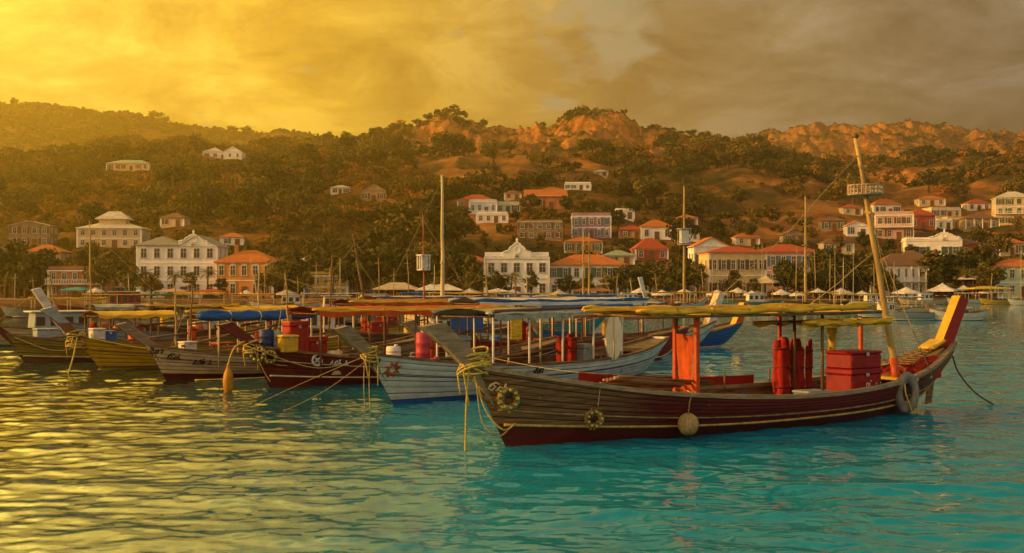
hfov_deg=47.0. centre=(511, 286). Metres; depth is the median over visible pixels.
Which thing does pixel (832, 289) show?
tree
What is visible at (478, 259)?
house
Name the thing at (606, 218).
window
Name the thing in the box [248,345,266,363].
rope wreath
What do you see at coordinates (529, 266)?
window
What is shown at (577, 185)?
house
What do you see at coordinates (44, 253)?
tree
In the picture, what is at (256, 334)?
cloth roll
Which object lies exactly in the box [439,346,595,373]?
gunwale
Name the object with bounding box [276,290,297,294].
cafe umbrella
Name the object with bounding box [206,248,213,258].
window
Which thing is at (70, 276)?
house
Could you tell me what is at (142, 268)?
window
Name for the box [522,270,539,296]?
tree
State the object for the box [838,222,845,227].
window
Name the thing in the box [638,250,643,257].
window
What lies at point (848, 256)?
tree
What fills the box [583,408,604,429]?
rope wreath
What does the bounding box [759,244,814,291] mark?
house
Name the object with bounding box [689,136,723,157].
tree
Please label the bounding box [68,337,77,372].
mooring rope
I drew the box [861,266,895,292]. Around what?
tree
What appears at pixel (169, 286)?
window
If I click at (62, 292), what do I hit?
window
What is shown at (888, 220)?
window
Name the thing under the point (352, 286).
window
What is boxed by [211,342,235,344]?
bench
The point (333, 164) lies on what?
tree
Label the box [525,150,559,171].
tree
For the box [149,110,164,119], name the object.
tree
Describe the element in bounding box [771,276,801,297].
tree
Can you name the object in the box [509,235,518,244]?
tree
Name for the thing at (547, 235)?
window
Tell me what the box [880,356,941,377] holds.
red tarpaulin
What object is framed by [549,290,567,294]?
cafe umbrella
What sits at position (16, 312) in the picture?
fishing boat
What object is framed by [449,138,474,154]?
tree
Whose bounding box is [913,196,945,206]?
house
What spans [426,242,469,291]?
tree
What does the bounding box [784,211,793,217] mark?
tree
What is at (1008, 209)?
window
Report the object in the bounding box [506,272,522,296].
palm tree
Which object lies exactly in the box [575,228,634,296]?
fishing boat
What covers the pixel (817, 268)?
tree
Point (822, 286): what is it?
tree
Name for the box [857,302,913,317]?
fishing boat
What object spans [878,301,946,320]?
fishing boat
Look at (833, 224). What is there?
door
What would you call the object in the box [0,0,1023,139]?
sky
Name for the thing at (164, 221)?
window
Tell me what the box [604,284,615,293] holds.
window
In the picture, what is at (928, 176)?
tree
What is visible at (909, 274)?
house
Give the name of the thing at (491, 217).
house
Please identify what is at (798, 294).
cafe umbrella
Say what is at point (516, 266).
window
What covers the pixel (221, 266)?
window
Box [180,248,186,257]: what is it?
window
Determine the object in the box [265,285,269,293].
window
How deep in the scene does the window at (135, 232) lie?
358.89 m
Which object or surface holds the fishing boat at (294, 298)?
on the water
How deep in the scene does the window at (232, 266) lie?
260.05 m
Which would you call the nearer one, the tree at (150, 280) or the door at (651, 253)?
the tree at (150, 280)
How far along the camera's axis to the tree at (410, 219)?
334.95 m
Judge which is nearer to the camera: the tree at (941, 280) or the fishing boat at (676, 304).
the fishing boat at (676, 304)
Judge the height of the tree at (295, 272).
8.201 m
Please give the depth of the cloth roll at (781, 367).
28.83 m
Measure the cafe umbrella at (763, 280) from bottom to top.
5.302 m
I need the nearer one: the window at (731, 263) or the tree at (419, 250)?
the window at (731, 263)
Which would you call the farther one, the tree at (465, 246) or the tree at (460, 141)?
the tree at (460, 141)
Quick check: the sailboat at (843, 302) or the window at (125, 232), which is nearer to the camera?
the sailboat at (843, 302)
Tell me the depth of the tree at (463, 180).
453.55 m
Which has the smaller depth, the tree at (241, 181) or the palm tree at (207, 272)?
the palm tree at (207, 272)
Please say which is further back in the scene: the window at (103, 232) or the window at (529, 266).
the window at (103, 232)
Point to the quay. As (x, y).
(357, 299)
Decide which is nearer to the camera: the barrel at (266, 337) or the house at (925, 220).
the barrel at (266, 337)
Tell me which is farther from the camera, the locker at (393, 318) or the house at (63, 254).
the house at (63, 254)
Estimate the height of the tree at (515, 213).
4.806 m
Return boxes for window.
[9,227,19,232]
[19,227,28,232]
[19,238,29,243]
[32,227,36,232]
[39,227,48,233]
[39,238,48,244]
[50,287,56,294]
[51,272,56,280]
[61,273,67,280]
[61,287,67,294]
[72,272,77,280]
[101,230,106,235]
[112,230,116,235]
[122,230,127,235]
[122,240,127,245]
[133,230,137,235]
[140,248,146,257]
[140,266,146,275]
[154,248,159,257]
[154,266,159,275]
[162,219,167,223]
[167,248,173,257]
[167,266,173,275]
[167,284,173,292]
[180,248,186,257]
[180,266,186,275]
[193,248,199,257]
[193,266,199,275]
[193,284,199,292]
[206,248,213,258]
[207,266,212,275]
[218,263,224,275]
[223,238,230,243]
[230,263,235,275]
[230,282,235,293]
[241,263,247,275]
[252,263,257,275]
[253,282,257,293]
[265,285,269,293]
[350,284,354,292]
[362,193,369,198]
[378,193,384,198]
[487,263,494,272]
[500,263,507,272]
[512,205,518,210]
[513,263,520,272]
[518,224,526,228]
[520,232,526,237]
[526,263,532,272]
[538,263,546,272]
[539,199,544,205]
[539,283,545,292]
[544,232,552,237]
[546,224,552,228]
[550,268,559,277]
[552,284,556,292]
[555,232,561,237]
[560,268,570,277]
[565,243,573,250]
[572,217,579,224]
[572,228,577,235]
[574,268,579,277]
[576,243,580,250]
[580,217,587,224]
[580,228,587,235]
[585,268,592,277]
[589,217,593,224]
[593,243,601,250]
[593,268,603,277]
[595,228,602,235]
[596,284,603,292]
[597,217,602,224]
[604,268,613,274]
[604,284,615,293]
[605,217,608,224]
[605,228,608,235]
[620,231,629,235]
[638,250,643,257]
[644,229,648,236]
[660,251,664,257]
[665,229,669,236]
[709,260,717,269]
[709,283,716,291]
[719,260,727,269]
[728,260,735,269]
[738,260,746,269]
[739,238,743,243]
[747,260,756,269]
[758,260,765,269]
[758,283,765,292]
[768,256,777,265]
[778,256,787,263]
[788,256,798,264]
[799,256,808,265]
[822,222,829,228]
[824,245,833,250]
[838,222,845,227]
[846,245,851,251]
[848,227,854,233]
[875,230,881,236]
[885,217,891,223]
[885,230,891,236]
[894,217,903,223]
[904,217,910,222]
[904,229,912,236]
[918,247,929,253]
[940,210,945,215]
[941,246,951,253]
[996,198,1003,203]
[998,283,1003,293]
[1005,207,1011,212]
[1006,198,1012,203]
[1009,268,1014,277]
[1009,283,1014,293]
[1016,245,1023,252]
[1020,268,1023,277]
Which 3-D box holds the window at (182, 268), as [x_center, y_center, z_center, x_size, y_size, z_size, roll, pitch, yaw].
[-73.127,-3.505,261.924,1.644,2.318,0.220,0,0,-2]
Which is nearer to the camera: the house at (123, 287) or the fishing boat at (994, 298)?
the fishing boat at (994, 298)
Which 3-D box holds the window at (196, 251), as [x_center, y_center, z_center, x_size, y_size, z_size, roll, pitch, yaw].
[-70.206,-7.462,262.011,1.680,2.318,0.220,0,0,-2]
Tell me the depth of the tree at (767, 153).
631.45 m
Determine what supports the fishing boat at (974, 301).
on the water
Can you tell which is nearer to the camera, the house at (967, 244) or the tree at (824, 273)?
the tree at (824, 273)
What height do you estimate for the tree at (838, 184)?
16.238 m
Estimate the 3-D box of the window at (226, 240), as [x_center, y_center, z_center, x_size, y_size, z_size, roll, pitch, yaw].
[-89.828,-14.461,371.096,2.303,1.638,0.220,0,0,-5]
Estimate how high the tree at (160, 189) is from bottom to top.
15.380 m
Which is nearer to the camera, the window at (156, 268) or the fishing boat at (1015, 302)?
the fishing boat at (1015, 302)
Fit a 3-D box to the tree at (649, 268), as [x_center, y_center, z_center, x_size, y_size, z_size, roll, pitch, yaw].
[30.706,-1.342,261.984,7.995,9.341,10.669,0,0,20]
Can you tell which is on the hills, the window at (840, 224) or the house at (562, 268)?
the house at (562, 268)
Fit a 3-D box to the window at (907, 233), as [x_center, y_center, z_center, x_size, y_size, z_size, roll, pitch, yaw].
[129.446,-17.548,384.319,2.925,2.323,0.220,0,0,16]
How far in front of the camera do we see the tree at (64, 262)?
278.45 m
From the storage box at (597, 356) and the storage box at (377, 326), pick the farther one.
the storage box at (377, 326)
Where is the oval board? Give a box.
[605,317,621,361]
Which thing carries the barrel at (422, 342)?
on the fishing boat at (404, 379)
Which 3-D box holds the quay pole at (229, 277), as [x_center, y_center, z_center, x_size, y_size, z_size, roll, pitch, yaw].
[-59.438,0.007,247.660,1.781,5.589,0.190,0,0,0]
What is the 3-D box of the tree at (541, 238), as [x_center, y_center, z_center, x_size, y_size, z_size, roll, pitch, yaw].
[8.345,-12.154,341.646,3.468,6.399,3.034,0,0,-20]
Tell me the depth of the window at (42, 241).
368.12 m
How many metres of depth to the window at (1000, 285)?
258.56 m
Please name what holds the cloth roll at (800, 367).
on the fishing boat at (551, 409)
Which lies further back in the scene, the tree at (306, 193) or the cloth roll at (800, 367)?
the tree at (306, 193)
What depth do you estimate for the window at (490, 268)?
261.93 m
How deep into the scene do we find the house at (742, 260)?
268.06 m
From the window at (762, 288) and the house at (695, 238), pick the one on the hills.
the house at (695, 238)
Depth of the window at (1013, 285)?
258.12 m
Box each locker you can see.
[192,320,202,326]
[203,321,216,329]
[381,316,396,324]
[445,335,470,356]
[577,343,591,359]
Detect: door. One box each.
[112,240,116,246]
[175,220,179,225]
[241,286,246,297]
[513,287,520,296]
[624,257,629,264]
[627,212,631,218]
[635,231,639,237]
[649,251,654,259]
[654,231,658,238]
[751,239,755,245]
[832,223,835,230]
[855,209,859,214]
[896,232,900,239]
[983,222,987,228]
[1010,247,1013,255]
[1020,286,1023,297]
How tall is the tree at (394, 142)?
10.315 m
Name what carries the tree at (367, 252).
on the hills
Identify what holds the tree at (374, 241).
on the hills
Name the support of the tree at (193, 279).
on the hills
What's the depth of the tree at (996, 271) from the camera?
252.67 m
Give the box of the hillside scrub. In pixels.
[0,101,1023,297]
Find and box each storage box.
[32,328,58,338]
[88,328,105,338]
[106,330,116,339]
[178,341,197,349]
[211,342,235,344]
[276,334,298,352]
[282,321,309,351]
[309,336,327,353]
[367,321,386,332]
[595,354,605,358]
[792,389,830,393]
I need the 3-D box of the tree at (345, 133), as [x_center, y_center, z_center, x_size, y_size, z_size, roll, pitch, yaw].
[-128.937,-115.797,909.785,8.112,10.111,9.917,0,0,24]
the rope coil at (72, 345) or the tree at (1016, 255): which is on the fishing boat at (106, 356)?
the rope coil at (72, 345)
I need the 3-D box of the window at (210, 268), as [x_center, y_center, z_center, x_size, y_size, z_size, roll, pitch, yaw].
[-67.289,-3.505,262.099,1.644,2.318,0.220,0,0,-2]
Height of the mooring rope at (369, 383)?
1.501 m
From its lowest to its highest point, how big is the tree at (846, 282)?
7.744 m
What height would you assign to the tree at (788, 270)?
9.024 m
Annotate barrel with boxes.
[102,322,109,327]
[258,328,273,346]
[274,330,282,346]
[327,349,342,374]
[415,332,430,358]
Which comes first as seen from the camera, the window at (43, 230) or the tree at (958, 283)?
the tree at (958, 283)
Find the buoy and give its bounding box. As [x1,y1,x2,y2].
[223,364,233,391]
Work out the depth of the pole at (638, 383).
25.46 m
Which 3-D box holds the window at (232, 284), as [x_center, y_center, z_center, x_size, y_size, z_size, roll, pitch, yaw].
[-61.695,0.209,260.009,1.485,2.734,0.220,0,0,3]
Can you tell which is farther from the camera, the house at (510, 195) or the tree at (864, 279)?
the house at (510, 195)
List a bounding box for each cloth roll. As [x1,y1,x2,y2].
[89,322,96,327]
[160,318,166,325]
[188,326,196,340]
[254,330,258,339]
[361,317,367,331]
[430,338,435,356]
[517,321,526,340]
[526,325,532,340]
[556,336,567,361]
[567,334,577,360]
[602,321,606,338]
[772,337,789,393]
[789,338,804,393]
[805,339,813,388]
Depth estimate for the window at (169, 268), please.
261.93 m
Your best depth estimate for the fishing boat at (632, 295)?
197.06 m
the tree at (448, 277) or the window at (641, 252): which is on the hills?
the tree at (448, 277)
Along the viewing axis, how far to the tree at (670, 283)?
252.04 m
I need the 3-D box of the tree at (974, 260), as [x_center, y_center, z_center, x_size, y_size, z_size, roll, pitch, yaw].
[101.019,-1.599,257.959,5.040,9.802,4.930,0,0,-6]
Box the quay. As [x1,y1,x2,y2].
[0,298,1023,299]
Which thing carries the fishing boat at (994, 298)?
on the water
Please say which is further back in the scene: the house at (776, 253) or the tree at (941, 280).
the house at (776, 253)
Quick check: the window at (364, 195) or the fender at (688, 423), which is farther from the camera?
the window at (364, 195)
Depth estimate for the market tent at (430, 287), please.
249.64 m
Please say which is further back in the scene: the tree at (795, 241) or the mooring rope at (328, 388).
the tree at (795, 241)
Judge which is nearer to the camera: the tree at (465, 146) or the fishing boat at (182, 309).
the fishing boat at (182, 309)
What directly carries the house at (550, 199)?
on the hills
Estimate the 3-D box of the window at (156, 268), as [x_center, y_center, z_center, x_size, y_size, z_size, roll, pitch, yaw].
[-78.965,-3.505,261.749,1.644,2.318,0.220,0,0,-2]
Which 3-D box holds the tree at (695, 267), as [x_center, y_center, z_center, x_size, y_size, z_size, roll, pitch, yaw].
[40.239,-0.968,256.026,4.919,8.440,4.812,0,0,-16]
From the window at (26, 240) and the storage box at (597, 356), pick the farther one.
the window at (26, 240)
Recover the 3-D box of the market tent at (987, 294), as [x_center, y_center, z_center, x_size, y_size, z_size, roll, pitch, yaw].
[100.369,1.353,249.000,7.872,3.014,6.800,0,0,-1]
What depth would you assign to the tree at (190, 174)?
540.31 m
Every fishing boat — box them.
[0,276,189,346]
[0,297,135,317]
[0,310,256,361]
[30,221,280,339]
[39,285,358,369]
[56,291,173,310]
[97,293,197,311]
[114,284,414,379]
[119,305,357,337]
[153,292,245,308]
[211,293,293,305]
[218,273,566,387]
[220,234,418,333]
[250,258,322,306]
[278,293,360,306]
[299,213,527,345]
[318,294,387,306]
[331,304,669,404]
[345,175,491,326]
[397,292,447,305]
[401,274,689,358]
[417,133,968,445]
[428,292,498,296]
[465,259,604,336]
[475,293,724,352]
[488,293,540,305]
[524,302,748,348]
[556,294,616,296]
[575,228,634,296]
[579,232,653,301]
[597,254,681,305]
[621,293,637,296]
[638,277,708,306]
[662,293,710,302]
[675,186,748,305]
[722,293,782,304]
[749,251,795,302]
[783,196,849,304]
[819,253,878,309]
[842,246,895,304]
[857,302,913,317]
[871,296,936,311]
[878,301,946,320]
[898,293,947,303]
[924,304,989,320]
[945,292,988,303]
[979,292,1022,303]
[992,297,1023,299]
[1007,254,1023,304]
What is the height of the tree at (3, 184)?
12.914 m
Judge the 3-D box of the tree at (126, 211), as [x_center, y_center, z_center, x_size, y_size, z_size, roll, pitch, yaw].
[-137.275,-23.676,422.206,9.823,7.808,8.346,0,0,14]
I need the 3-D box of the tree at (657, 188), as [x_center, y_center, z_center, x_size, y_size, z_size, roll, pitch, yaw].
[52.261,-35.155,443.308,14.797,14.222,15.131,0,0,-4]
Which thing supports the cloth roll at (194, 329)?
on the fishing boat at (106, 356)
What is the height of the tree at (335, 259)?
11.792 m
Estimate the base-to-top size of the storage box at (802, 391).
0.418 m
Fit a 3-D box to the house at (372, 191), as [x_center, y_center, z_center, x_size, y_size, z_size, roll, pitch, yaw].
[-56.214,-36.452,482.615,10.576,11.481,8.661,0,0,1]
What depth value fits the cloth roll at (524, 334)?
47.52 m
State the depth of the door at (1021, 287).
257.74 m
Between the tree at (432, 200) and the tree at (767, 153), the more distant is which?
the tree at (767, 153)
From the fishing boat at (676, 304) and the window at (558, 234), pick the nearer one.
the fishing boat at (676, 304)
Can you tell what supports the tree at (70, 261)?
on the hills
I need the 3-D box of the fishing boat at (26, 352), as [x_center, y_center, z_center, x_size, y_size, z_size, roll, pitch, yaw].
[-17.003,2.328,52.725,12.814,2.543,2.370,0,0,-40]
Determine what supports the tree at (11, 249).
on the hills
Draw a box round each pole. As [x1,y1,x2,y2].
[228,274,233,298]
[316,265,319,298]
[404,259,408,295]
[431,265,434,295]
[599,382,673,387]
[606,378,681,387]
[610,377,712,385]
[613,376,684,385]
[617,375,712,382]
[710,264,714,295]
[769,266,772,298]
[793,251,796,297]
[814,253,817,298]
[839,257,844,298]
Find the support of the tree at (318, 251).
on the hills
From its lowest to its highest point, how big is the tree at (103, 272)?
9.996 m
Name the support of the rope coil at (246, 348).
attached to the fishing boat at (290, 375)
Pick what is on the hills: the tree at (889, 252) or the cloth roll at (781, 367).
the tree at (889, 252)
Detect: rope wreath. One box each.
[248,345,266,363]
[263,350,278,363]
[495,386,520,412]
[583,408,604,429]
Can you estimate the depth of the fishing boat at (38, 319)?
64.62 m
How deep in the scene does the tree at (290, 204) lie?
401.92 m
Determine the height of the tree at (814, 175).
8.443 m
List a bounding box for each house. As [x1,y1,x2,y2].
[0,243,21,251]
[7,221,58,246]
[28,245,72,261]
[44,266,114,297]
[76,211,152,247]
[106,160,151,171]
[113,268,135,290]
[134,230,229,297]
[159,213,191,228]
[202,146,245,159]
[213,245,281,297]
[219,233,246,244]
[303,272,349,296]
[330,185,351,194]
[349,278,373,295]
[361,183,387,200]
[454,256,483,282]
[456,194,490,206]
[469,199,497,213]
[476,212,507,223]
[484,238,549,296]
[497,201,519,212]
[503,190,521,201]
[517,220,562,240]
[523,190,567,208]
[540,187,565,189]
[550,254,628,296]
[562,237,603,253]
[564,182,590,190]
[571,212,610,237]
[593,170,608,178]
[603,250,635,264]
[615,208,634,221]
[617,225,640,238]
[629,238,669,260]
[639,220,672,239]
[647,262,696,295]
[674,215,697,224]
[687,237,729,263]
[689,232,700,241]
[696,246,768,296]
[731,232,760,245]
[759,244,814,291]
[779,229,807,243]
[817,217,847,231]
[817,237,854,254]
[837,204,863,215]
[842,220,868,235]
[869,253,927,296]
[870,199,901,212]
[874,211,913,239]
[901,229,962,255]
[902,250,928,274]
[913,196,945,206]
[913,209,936,229]
[922,207,960,218]
[937,219,952,229]
[942,216,964,227]
[949,246,962,253]
[956,213,999,231]
[960,199,990,210]
[962,239,980,255]
[988,258,1023,297]
[990,191,1023,224]
[992,237,1023,256]
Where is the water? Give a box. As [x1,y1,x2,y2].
[0,303,1023,552]
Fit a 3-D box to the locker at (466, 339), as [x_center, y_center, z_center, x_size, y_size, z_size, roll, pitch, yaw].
[-1.904,2.303,41.638,0.740,1.144,0.665,0,0,-38]
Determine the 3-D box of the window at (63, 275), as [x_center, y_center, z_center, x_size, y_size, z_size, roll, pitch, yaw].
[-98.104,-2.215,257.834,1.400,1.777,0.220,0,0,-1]
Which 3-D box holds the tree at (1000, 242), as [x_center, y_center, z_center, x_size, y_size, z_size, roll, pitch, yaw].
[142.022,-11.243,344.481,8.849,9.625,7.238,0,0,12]
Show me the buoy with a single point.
(228, 381)
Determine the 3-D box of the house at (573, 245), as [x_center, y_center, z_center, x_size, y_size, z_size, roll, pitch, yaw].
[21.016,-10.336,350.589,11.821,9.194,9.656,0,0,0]
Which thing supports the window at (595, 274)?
in the house at (562, 268)
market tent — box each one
[59,287,89,297]
[153,288,189,298]
[190,289,230,298]
[373,282,418,295]
[414,284,462,295]
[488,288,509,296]
[572,286,612,293]
[965,286,1011,298]
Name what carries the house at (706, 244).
on the hills
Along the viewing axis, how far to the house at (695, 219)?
406.56 m
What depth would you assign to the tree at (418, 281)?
265.19 m
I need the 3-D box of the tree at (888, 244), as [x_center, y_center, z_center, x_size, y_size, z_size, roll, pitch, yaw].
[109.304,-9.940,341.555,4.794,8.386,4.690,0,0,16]
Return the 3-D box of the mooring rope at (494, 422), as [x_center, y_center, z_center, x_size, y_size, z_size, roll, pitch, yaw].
[-0.293,2.296,23.202,1.027,1.105,0.177,0,0,-35]
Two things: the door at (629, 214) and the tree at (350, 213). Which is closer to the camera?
the tree at (350, 213)
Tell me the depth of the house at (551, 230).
366.97 m
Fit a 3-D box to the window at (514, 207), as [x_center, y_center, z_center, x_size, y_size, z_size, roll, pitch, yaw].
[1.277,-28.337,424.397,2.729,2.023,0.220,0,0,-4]
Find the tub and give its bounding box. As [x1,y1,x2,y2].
[386,344,400,355]
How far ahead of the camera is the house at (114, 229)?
358.68 m
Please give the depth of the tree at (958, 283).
260.94 m
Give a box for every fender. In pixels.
[678,390,698,435]
[895,365,918,413]
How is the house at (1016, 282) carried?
on the hills
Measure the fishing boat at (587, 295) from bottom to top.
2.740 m
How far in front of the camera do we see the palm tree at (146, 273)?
254.85 m
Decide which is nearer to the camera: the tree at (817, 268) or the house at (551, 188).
the tree at (817, 268)
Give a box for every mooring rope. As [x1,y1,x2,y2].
[14,337,81,350]
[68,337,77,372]
[88,338,177,348]
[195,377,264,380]
[228,341,244,363]
[252,358,359,406]
[254,351,270,381]
[255,349,361,368]
[284,359,367,410]
[363,360,364,408]
[369,359,369,407]
[464,369,469,450]
[474,376,515,430]
[476,387,508,435]
[952,356,992,403]
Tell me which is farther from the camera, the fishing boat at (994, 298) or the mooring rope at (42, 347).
the fishing boat at (994, 298)
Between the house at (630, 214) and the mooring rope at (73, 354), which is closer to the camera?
the mooring rope at (73, 354)
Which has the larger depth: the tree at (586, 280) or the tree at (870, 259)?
the tree at (870, 259)
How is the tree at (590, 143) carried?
on the hills
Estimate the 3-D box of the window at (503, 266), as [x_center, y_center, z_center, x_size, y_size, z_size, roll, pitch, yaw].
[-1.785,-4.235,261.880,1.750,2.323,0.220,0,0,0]
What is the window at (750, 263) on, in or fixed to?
in the house at (742, 260)
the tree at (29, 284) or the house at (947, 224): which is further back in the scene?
the house at (947, 224)
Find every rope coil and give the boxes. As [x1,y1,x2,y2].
[65,329,86,357]
[243,339,259,369]
[360,346,378,385]
[457,346,492,404]
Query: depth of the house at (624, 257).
330.53 m
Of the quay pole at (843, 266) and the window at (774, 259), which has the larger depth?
the window at (774, 259)
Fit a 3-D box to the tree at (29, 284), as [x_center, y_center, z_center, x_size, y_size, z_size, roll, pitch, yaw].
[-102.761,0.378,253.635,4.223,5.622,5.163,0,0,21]
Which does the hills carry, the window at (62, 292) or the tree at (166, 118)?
the tree at (166, 118)
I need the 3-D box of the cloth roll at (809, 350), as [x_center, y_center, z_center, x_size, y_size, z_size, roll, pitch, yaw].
[7.385,2.090,29.246,0.228,1.591,0.220,0,0,-35]
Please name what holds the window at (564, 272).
in the house at (562, 268)
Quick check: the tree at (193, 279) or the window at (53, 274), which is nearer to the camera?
the tree at (193, 279)
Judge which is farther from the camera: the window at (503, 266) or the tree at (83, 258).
the tree at (83, 258)
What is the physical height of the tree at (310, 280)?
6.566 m
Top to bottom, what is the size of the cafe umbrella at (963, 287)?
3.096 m
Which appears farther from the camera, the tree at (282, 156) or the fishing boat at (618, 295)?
the tree at (282, 156)
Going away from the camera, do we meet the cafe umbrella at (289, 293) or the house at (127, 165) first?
the cafe umbrella at (289, 293)
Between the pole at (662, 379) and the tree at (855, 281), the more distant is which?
the tree at (855, 281)
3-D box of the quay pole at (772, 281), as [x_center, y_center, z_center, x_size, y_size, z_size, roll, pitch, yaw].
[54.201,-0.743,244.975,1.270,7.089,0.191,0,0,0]
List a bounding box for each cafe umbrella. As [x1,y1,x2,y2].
[86,286,104,296]
[238,289,254,298]
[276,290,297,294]
[462,288,479,292]
[504,288,520,296]
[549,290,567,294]
[632,288,648,292]
[652,290,672,298]
[676,289,693,293]
[706,289,728,294]
[729,288,746,298]
[752,275,779,298]
[771,289,791,298]
[788,290,803,298]
[810,289,825,298]
[828,288,852,298]
[854,291,865,298]
[892,286,920,298]
[926,282,957,298]
[956,284,972,296]
[958,275,978,278]
[978,289,990,297]
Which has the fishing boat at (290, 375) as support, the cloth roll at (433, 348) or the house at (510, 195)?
the cloth roll at (433, 348)
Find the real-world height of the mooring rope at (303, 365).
0.660 m
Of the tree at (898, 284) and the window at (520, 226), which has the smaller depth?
the tree at (898, 284)
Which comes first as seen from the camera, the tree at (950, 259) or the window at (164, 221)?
the tree at (950, 259)
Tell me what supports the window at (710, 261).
in the house at (742, 260)
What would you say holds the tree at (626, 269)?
on the hills
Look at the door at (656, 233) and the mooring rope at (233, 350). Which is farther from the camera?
the door at (656, 233)
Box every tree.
[0,176,8,190]
[0,238,40,297]
[0,250,50,297]
[0,252,12,297]
[0,281,11,293]
[2,273,32,297]
[10,97,19,102]
[15,198,42,220]
[20,276,44,296]
[31,246,62,282]
[36,212,56,223]
[61,260,79,265]
[66,250,85,265]
[72,246,118,265]
[77,200,106,224]
[81,258,121,296]
[91,250,135,290]
[116,265,142,290]
[122,210,141,213]
[133,190,164,209]
[135,273,164,298]
[139,181,175,203]
[139,269,152,297]
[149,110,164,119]
[151,161,190,189]
[151,227,163,238]
[155,116,170,121]
[163,271,184,292]
[170,172,192,192]
[182,272,197,298]
[184,179,224,212]
[198,268,216,288]
[210,171,222,179]
[211,159,226,167]
[212,278,228,290]
[213,160,242,176]
[227,125,239,130]
[230,171,269,190]
[234,183,273,216]
[236,164,269,182]
[240,125,251,130]
[241,245,260,250]
[242,166,274,180]
[245,153,282,166]
[250,185,295,218]
[255,266,290,297]
[255,272,271,298]
[263,225,278,235]
[264,162,293,182]
[264,201,275,216]
[265,188,301,222]
[266,254,309,290]
[268,230,289,252]
[277,154,289,165]
[277,282,294,290]
[283,251,306,290]
[284,159,309,175]
[286,264,304,292]
[287,186,304,198]
[288,143,318,157]
[293,174,330,195]
[295,187,316,204]
[298,271,314,298]
[300,165,325,181]
[301,255,327,271]
[303,204,346,230]
[305,246,340,269]
[306,152,323,164]
[321,156,351,185]
[322,131,333,138]
[324,267,343,294]
[325,252,354,279]
[334,251,380,296]
[335,135,355,149]
[341,131,351,136]
[343,208,365,223]
[343,246,392,293]
[346,228,396,282]
[356,135,387,161]
[357,142,381,159]
[365,241,413,292]
[373,276,392,292]
[374,203,444,253]
[381,226,412,250]
[389,136,406,147]
[392,257,421,291]
[403,241,440,266]
[407,179,430,192]
[408,251,450,291]
[412,118,421,123]
[414,194,448,248]
[415,275,432,291]
[421,279,433,291]
[422,113,433,118]
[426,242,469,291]
[427,237,440,246]
[428,131,462,157]
[428,274,457,282]
[429,276,451,291]
[432,207,478,242]
[438,232,461,244]
[445,133,465,155]
[445,252,483,295]
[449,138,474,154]
[451,176,469,184]
[457,239,475,254]
[459,255,482,294]
[460,141,476,156]
[462,270,489,294]
[463,170,493,187]
[478,140,507,164]
[479,233,491,251]
[480,118,487,124]
[487,270,512,288]
[501,139,517,154]
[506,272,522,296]
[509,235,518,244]
[510,210,520,221]
[519,193,541,208]
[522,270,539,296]
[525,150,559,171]
[534,234,546,251]
[554,275,576,291]
[559,195,573,212]
[573,193,581,206]
[574,278,593,292]
[575,138,609,159]
[577,250,594,253]
[581,273,594,287]
[598,274,615,293]
[608,165,633,180]
[608,268,636,291]
[611,209,626,233]
[612,244,628,251]
[614,151,631,164]
[618,264,645,292]
[621,197,643,212]
[627,158,654,182]
[629,175,670,204]
[632,152,652,175]
[632,268,648,297]
[634,260,666,297]
[641,164,671,176]
[648,270,680,298]
[660,140,689,160]
[664,259,688,296]
[666,217,701,241]
[669,155,698,182]
[670,256,705,297]
[672,163,693,181]
[685,129,697,135]
[685,263,708,297]
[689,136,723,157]
[698,192,720,212]
[716,149,739,167]
[718,278,745,297]
[728,186,752,208]
[728,270,741,298]
[729,219,757,234]
[735,144,764,167]
[746,278,760,291]
[751,145,774,161]
[771,259,794,297]
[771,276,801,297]
[778,261,810,297]
[779,237,803,246]
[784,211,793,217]
[791,271,808,298]
[800,266,834,297]
[803,247,853,297]
[807,270,833,298]
[809,284,828,297]
[812,170,826,178]
[820,263,859,297]
[824,286,833,297]
[827,262,855,297]
[831,235,844,252]
[832,173,870,204]
[835,253,855,288]
[835,267,848,297]
[847,262,875,297]
[851,249,869,263]
[854,231,869,248]
[855,251,885,292]
[856,248,888,261]
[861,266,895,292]
[873,274,903,298]
[881,238,896,251]
[883,249,901,254]
[905,244,918,251]
[914,167,939,192]
[914,249,941,292]
[923,252,977,297]
[928,259,954,297]
[931,253,979,295]
[938,282,959,297]
[951,265,998,297]
[956,248,978,296]
[963,257,979,291]
[965,225,995,244]
[968,244,1000,290]
[976,261,1007,290]
[984,232,1014,261]
[999,177,1023,193]
[1001,253,1023,260]
[1008,215,1023,234]
[1016,170,1023,179]
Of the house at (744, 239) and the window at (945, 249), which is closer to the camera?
the window at (945, 249)
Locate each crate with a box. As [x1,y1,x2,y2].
[825,349,881,368]
[825,368,881,391]
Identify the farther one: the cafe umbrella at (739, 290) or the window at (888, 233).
the window at (888, 233)
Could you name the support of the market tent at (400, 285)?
on the quay
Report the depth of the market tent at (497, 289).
246.23 m
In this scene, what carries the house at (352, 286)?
on the hills
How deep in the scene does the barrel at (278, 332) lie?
37.44 m
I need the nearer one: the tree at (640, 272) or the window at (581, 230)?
the tree at (640, 272)
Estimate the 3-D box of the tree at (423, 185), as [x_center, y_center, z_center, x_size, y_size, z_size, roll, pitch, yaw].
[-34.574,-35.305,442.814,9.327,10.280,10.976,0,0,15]
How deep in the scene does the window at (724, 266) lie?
267.62 m
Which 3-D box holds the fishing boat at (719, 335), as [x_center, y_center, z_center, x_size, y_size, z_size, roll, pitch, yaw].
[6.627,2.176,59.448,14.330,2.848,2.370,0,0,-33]
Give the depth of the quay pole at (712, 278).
245.19 m
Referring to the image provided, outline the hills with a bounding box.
[0,107,1023,302]
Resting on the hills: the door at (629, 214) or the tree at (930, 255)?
the tree at (930, 255)

